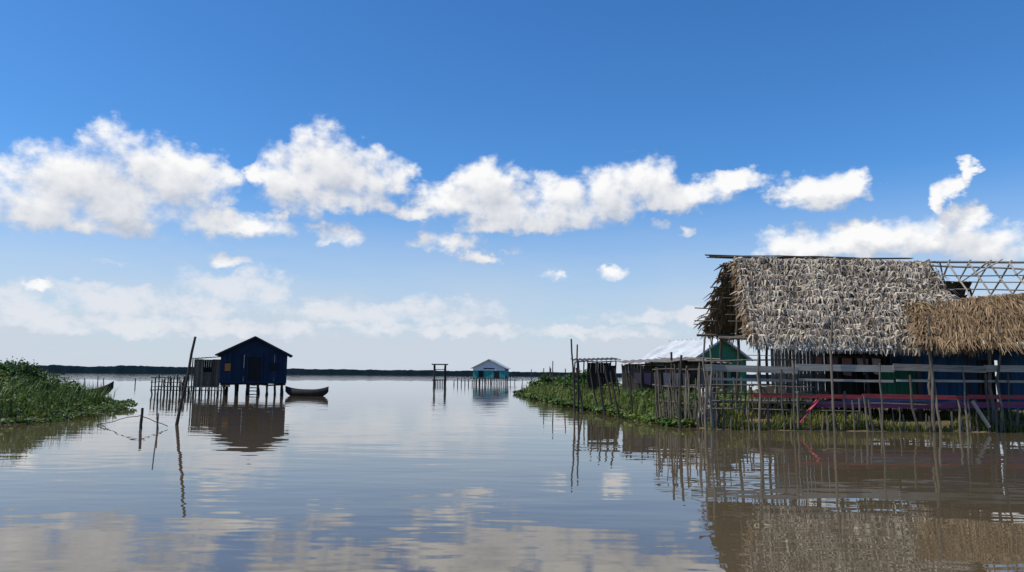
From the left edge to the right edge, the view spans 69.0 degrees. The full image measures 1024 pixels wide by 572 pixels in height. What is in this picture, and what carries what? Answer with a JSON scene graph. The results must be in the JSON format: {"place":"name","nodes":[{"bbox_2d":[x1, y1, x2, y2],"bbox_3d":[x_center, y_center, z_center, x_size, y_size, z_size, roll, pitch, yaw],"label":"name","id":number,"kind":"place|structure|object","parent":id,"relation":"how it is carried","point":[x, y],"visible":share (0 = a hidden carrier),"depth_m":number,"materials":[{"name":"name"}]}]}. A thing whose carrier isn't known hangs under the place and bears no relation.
{"place":"outdoors","nodes":[
{"label":"outdoors","id":0,"kind":"place"},
{"bbox_2d":[0,403,101,423],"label":"bank terrain","id":1,"kind":"structure","parent":0,"point":[40,416],"depth_m":26.82,"materials":[{"name":"soil"}]},
{"bbox_2d":[0,356,90,400],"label":"bush","id":2,"kind":"object","parent":1,"relation":"on","point":[30,371],"visible":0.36,"depth_m":33.23,"materials":[{"name":"green plant"}]},
{"bbox_2d":[0,372,1023,571],"bbox_3d":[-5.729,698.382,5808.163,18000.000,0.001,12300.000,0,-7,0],"label":"water","id":3,"kind":"structure","parent":0,"point":[384,473],"depth_m":11.20,"materials":[{"name":"grey liquid"}]},
{"bbox_2d":[0,363,137,424],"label":"water hyacinth","id":4,"kind":"object","parent":3,"relation":"on","point":[33,399],"visible":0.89,"depth_m":29.18,"materials":[{"name":"green plant"}]},
{"bbox_2d":[86,381,113,394],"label":"canoe","id":5,"kind":"object","parent":3,"relation":"on","point":[108,387],"visible":0.12,"depth_m":51.84,"materials":[{"name":"grey wood"}]},
{"bbox_2d":[96,413,167,431],"bbox_3d":[-11.814,4.108,22.655,3.716,0.574,1.536,-2,-7,18],"label":"branch","id":6,"kind":"object","parent":3,"relation":"on","point":[137,416],"visible":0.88,"depth_m":22.96,"materials":[{"name":"brown wood"}]},
{"bbox_2d":[139,408,143,428],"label":"wooden stake","id":7,"kind":"object","parent":3,"relation":"in","point":[141,418],"visible":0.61,"depth_m":22.74,"materials":[{"name":"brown wood"}]},
{"bbox_2d":[156,393,157,430],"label":"wooden stake","id":8,"kind":"object","parent":3,"relation":"in","point":[156,412],"visible":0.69,"depth_m":22.00,"materials":[{"name":"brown wood"}]},
{"bbox_2d":[175,336,195,424],"bbox_3d":[-10.840,3.324,24.665,0.594,3.314,0.142,0,-7,0],"label":"mooring pole","id":9,"kind":"object","parent":3,"relation":"in","point":[184,388],"visible":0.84,"depth_m":24.64,"materials":[{"name":"brown wood"}]},
{"bbox_2d":[150,374,229,394],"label":"dock","id":10,"kind":"object","parent":3,"relation":"in","point":[180,382],"visible":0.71,"depth_m":57.02,"materials":[{"name":"brown wood"}]},
{"bbox_2d":[191,356,225,388],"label":"outhouse","id":11,"kind":"structure","parent":10,"relation":"on","point":[203,376],"depth_m":57.57,"materials":[{"name":"metal"}]},
{"bbox_2d":[220,383,285,395],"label":"stilts and ladder","id":12,"kind":"object","parent":3,"relation":"in","point":[247,391],"visible":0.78,"depth_m":57.59,"materials":[{"name":"brown wood"}]},
{"bbox_2d":[219,353,287,383],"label":"wall planks","id":13,"kind":"object","parent":12,"relation":"on","point":[237,362],"depth_m":57.56,"materials":[{"name":"blue wood"}]},
{"bbox_2d":[225,363,230,370],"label":"poster","id":14,"kind":"object","parent":13,"relation":"attached to","point":[227,367],"visible":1,"depth_m":57.01,"materials":[{"name":"orange paper"}]},
{"bbox_2d":[220,355,285,382],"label":"trim","id":15,"kind":"structure","parent":13,"relation":"attached to","point":[246,381],"depth_m":57.58,"materials":[{"name":"blue wood"}]},
{"bbox_2d":[215,336,292,357],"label":"roof","id":16,"kind":"structure","parent":13,"relation":"on","point":[288,355],"depth_m":57.58,"materials":[{"name":"metal"}]},
{"bbox_2d":[223,338,285,353],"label":"gable ends","id":17,"kind":"object","parent":13,"relation":"on","point":[255,345],"visible":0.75,"depth_m":57.83,"materials":[{"name":"blue wood"}]},
{"bbox_2d":[248,357,277,380],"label":"doorway","id":18,"kind":"structure","parent":13,"relation":"attached to","point":[254,368],"depth_m":57.62,"materials":[{"name":"blue wood"}]},
{"bbox_2d":[285,386,328,395],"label":"canoe","id":19,"kind":"object","parent":3,"relation":"on","point":[290,391],"visible":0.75,"depth_m":57.28,"materials":[{"name":"grey wood"}]},
{"bbox_2d":[432,364,447,384],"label":"gate frame","id":20,"kind":"object","parent":3,"relation":"in","point":[434,371],"visible":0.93,"depth_m":128.96,"materials":[{"name":"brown wood"}]},
{"bbox_2d":[470,376,514,383],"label":"stilts and deck","id":21,"kind":"object","parent":3,"relation":"on","point":[506,380],"visible":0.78,"depth_m":149.25,"materials":[{"name":"grey wood"}]},
{"bbox_2d":[473,368,508,377],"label":"wall planks","id":22,"kind":"object","parent":21,"relation":"on","point":[490,374],"depth_m":149.03,"materials":[{"name":"teal paint"}]},
{"bbox_2d":[478,368,498,377],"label":"openings and lettering","id":23,"kind":"object","parent":22,"relation":"attached to","point":[496,374],"visible":1,"depth_m":148.96},
{"bbox_2d":[471,359,510,368],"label":"roof","id":24,"kind":"structure","parent":22,"relation":"on","point":[500,364],"depth_m":150.27,"materials":[{"name":"metal"}]},
{"bbox_2d":[475,360,501,366],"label":"gable ends","id":25,"kind":"object","parent":24,"relation":"attached to","point":[488,363],"visible":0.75,"depth_m":149.23,"materials":[{"name":"white paint"}]},
{"bbox_2d":[473,367,504,370],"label":"white fascia boards","id":26,"kind":"object","parent":24,"relation":"attached to","point":[494,369],"visible":1,"depth_m":148.98,"materials":[{"name":"paint"}]},
{"bbox_2d":[11,365,995,378],"bbox_3d":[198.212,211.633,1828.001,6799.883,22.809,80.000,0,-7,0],"label":"distant tree line","id":27,"kind":"object","parent":3,"relation":"on","point":[111,369],"visible":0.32,"depth_m":1787.80,"materials":[{"name":"plant"}]},
{"bbox_2d":[552,361,553,386],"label":"wooden stake","id":28,"kind":"object","parent":3,"relation":"in","point":[552,375],"visible":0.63,"depth_m":55.58,"materials":[{"name":"grey wood"}]},
{"bbox_2d":[576,344,579,412],"bbox_3d":[3.034,4.468,34.309,0.144,3.551,0.112,0,-7,0],"label":"wooden stake","id":29,"kind":"object","parent":3,"relation":"in","point":[577,378],"visible":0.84,"depth_m":34.31,"materials":[{"name":"brown wood"}]},
{"bbox_2d":[576,368,583,410],"bbox_3d":[3.360,5.280,36.640,0.476,2.512,0.120,0,-7,0],"label":"wooden stake","id":30,"kind":"object","parent":3,"relation":"in","point":[580,394],"visible":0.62,"depth_m":36.58,"materials":[{"name":"brown wood"}]},
{"bbox_2d":[597,369,605,415],"bbox_3d":[3.889,4.797,32.158,0.432,2.412,0.122,0,-7,0],"label":"wooden stake","id":31,"kind":"object","parent":3,"relation":"in","point":[604,413],"visible":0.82,"depth_m":32.15,"materials":[{"name":"brown wood"}]},
{"bbox_2d":[656,371,659,415],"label":"wooden stake","id":32,"kind":"object","parent":3,"relation":"in","point":[658,402],"visible":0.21,"depth_m":28.62,"materials":[{"name":"brown wood"}]},
{"bbox_2d":[678,355,682,429],"bbox_3d":[5.425,3.633,24.040,0.205,2.804,0.113,0,-7,0],"label":"wooden stake","id":33,"kind":"object","parent":3,"relation":"in","point":[679,404],"visible":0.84,"depth_m":24.01,"materials":[{"name":"brown wood"}]},
{"bbox_2d":[513,377,893,426],"bbox_3d":[7.356,6.940,50.250,11.850,1.844,50.280,1,-7,-4],"label":"water hyacinth","id":34,"kind":"object","parent":3,"relation":"on","point":[647,416],"visible":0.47,"depth_m":34.88,"materials":[{"name":"green plant"}]},
{"bbox_2d":[0,0,1023,375],"label":"sky","id":35,"kind":"structure","parent":0,"point":[462,185],"materials":[{"name":"blue"}]},
{"bbox_2d":[521,382,1023,432],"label":"bank terrain","id":36,"kind":"structure","parent":0,"point":[944,422],"depth_m":25.25,"materials":[{"name":"green plant"}]},
{"bbox_2d":[570,339,575,412],"bbox_3d":[2.822,4.331,34.234,0.272,3.804,0.118,1,-7,-5],"label":"wooden stake","id":37,"kind":"object","parent":36,"relation":"on","point":[573,378],"visible":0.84,"depth_m":34.22,"materials":[{"name":"brown wood"}]},
{"bbox_2d":[527,369,620,387],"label":"bush","id":38,"kind":"object","parent":36,"relation":"on","point":[569,377],"visible":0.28,"depth_m":61.24,"materials":[{"name":"green plant"}]},
{"bbox_2d":[589,369,597,405],"bbox_3d":[3.947,5.191,35.641,0.513,2.465,0.114,0,-7,0],"label":"wooden stake","id":39,"kind":"object","parent":36,"relation":"on","point":[593,387],"visible":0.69,"depth_m":35.65,"materials":[{"name":"brown wood"}]},
{"bbox_2d":[571,357,620,392],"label":"plank shack","id":40,"kind":"structure","parent":36,"relation":"on","point":[592,366],"depth_m":47.66,"materials":[{"name":"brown wood"}]},
{"bbox_2d":[604,365,612,407],"bbox_3d":[4.510,4.966,34.362,0.528,2.614,0.114,0,-7,0],"label":"wooden stake","id":41,"kind":"object","parent":36,"relation":"on","point":[608,385],"visible":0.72,"depth_m":34.36,"materials":[{"name":"brown wood"}]},
{"bbox_2d":[610,371,619,417],"bbox_3d":[4.266,4.671,30.661,0.479,2.314,0.118,0,-7,0],"label":"wooden stake","id":42,"kind":"object","parent":36,"relation":"on","point":[616,404],"visible":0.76,"depth_m":30.65,"materials":[{"name":"brown wood"}]},
{"bbox_2d":[614,369,619,395],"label":"wooden stake","id":43,"kind":"object","parent":36,"relation":"on","point":[617,382],"visible":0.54,"depth_m":38.65,"materials":[{"name":"brown wood"}]},
{"bbox_2d":[624,364,629,390],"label":"wooden stake","id":44,"kind":"object","parent":36,"relation":"on","point":[627,377],"visible":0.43,"depth_m":37.99,"materials":[{"name":"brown wood"}]},
{"bbox_2d":[629,381,632,413],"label":"wooden stake","id":45,"kind":"object","parent":36,"relation":"on","point":[631,397],"visible":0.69,"depth_m":30.65,"materials":[{"name":"brown wood"}]},
{"bbox_2d":[640,364,642,396],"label":"wooden stake","id":46,"kind":"object","parent":36,"relation":"on","point":[641,377],"visible":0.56,"depth_m":36.20,"materials":[{"name":"brown wood"}]},
{"bbox_2d":[651,362,654,390],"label":"wooden stake","id":47,"kind":"object","parent":36,"relation":"on","point":[652,374],"visible":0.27,"depth_m":40.71,"materials":[{"name":"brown wood"}]},
{"bbox_2d":[617,357,705,393],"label":"tin shack","id":48,"kind":"structure","parent":36,"relation":"on","point":[633,371],"depth_m":38.53,"materials":[{"name":"grey wood"}]},
{"bbox_2d":[670,352,672,406],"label":"wooden stake","id":49,"kind":"object","parent":36,"relation":"on","point":[671,357],"visible":0.4,"depth_m":27.30,"materials":[{"name":"brown wood"}]},
{"bbox_2d":[658,357,730,392],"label":"grey shack","id":50,"kind":"structure","parent":36,"relation":"on","point":[690,365],"depth_m":40.53,"materials":[{"name":"wood"}]},
{"bbox_2d":[645,357,746,395],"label":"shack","id":51,"kind":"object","parent":36,"relation":"on","point":[743,374],"depth_m":47.92,"materials":[{"name":"green paint"}]},
{"bbox_2d":[641,338,751,359],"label":"roof","id":52,"kind":"structure","parent":51,"relation":"on","point":[688,348],"depth_m":49.11,"materials":[{"name":"metal"}]},
{"bbox_2d":[700,342,744,357],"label":"gable ends","id":53,"kind":"object","parent":52,"relation":"attached to","point":[727,351],"visible":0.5,"depth_m":47.65,"materials":[{"name":"green paint"}]},
{"bbox_2d":[725,371,735,382],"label":"door and window","id":54,"kind":"structure","parent":51,"relation":"attached to","point":[733,374],"depth_m":47.67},
{"bbox_2d":[698,389,715,422],"bbox_3d":[6.662,4.060,25.623,0.678,1.250,0.805,0,-7,0],"label":"tarp bundle","id":55,"kind":"object","parent":36,"relation":"on","point":[708,410],"visible":0.17,"depth_m":25.41,"materials":[{"name":"grey fabric"}]},
{"bbox_2d":[652,357,806,428],"bbox_3d":[7.410,3.796,25.521,5.305,2.672,2.408,-1,-7,15],"label":"stick fence","id":56,"kind":"object","parent":36,"relation":"on","point":[675,392],"visible":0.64,"depth_m":25.91,"materials":[{"name":"brown wood"}]},
{"bbox_2d":[693,254,984,419],"bbox_3d":[11.859,2.011,28.407,9.050,6.370,6.042,0,-7,0],"label":"thatched hut","id":57,"kind":"object","parent":36,"relation":"on","point":[792,304],"visible":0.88,"depth_m":27.20,"materials":[{"name":"beige plant"}]},
{"bbox_2d":[702,315,1023,431],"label":"wooden railing","id":58,"kind":"object","parent":36,"relation":"on","point":[899,401],"visible":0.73,"depth_m":24.46,"materials":[{"name":"grey wood"}]},
{"bbox_2d":[890,293,1023,428],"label":"thatched hut","id":59,"kind":"object","parent":36,"relation":"on","point":[968,321],"visible":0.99,"depth_m":26.04,"materials":[{"name":"plant"}]},
{"bbox_2d":[913,259,1023,297],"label":"poles","id":60,"kind":"object","parent":59,"relation":"on","point":[976,273],"visible":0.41,"depth_m":28.90,"materials":[{"name":"grey wood"}]},
{"bbox_2d":[941,281,972,298],"bbox_3d":[17.225,0.999,30.403,2.859,2.188,2.206,0,-7,0],"label":"partial thatch","id":61,"kind":"object","parent":60,"relation":"on","point":[954,285],"visible":0.1,"depth_m":29.69,"materials":[{"name":"brown plant"}]},
{"bbox_2d":[976,360,997,409],"bbox_3d":[16.822,3.523,26.536,0.800,1.750,0.030,0,-7,0],"label":"doorway","id":62,"kind":"structure","parent":59,"relation":"in","point":[982,362],"depth_m":26.53,"materials":[{"name":"wood"}]},
{"bbox_2d":[977,342,983,412],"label":"posts","id":63,"kind":"object","parent":36,"relation":"on","point":[979,385],"visible":0.25,"depth_m":26.35,"materials":[{"name":"grey wood"}]}
]}

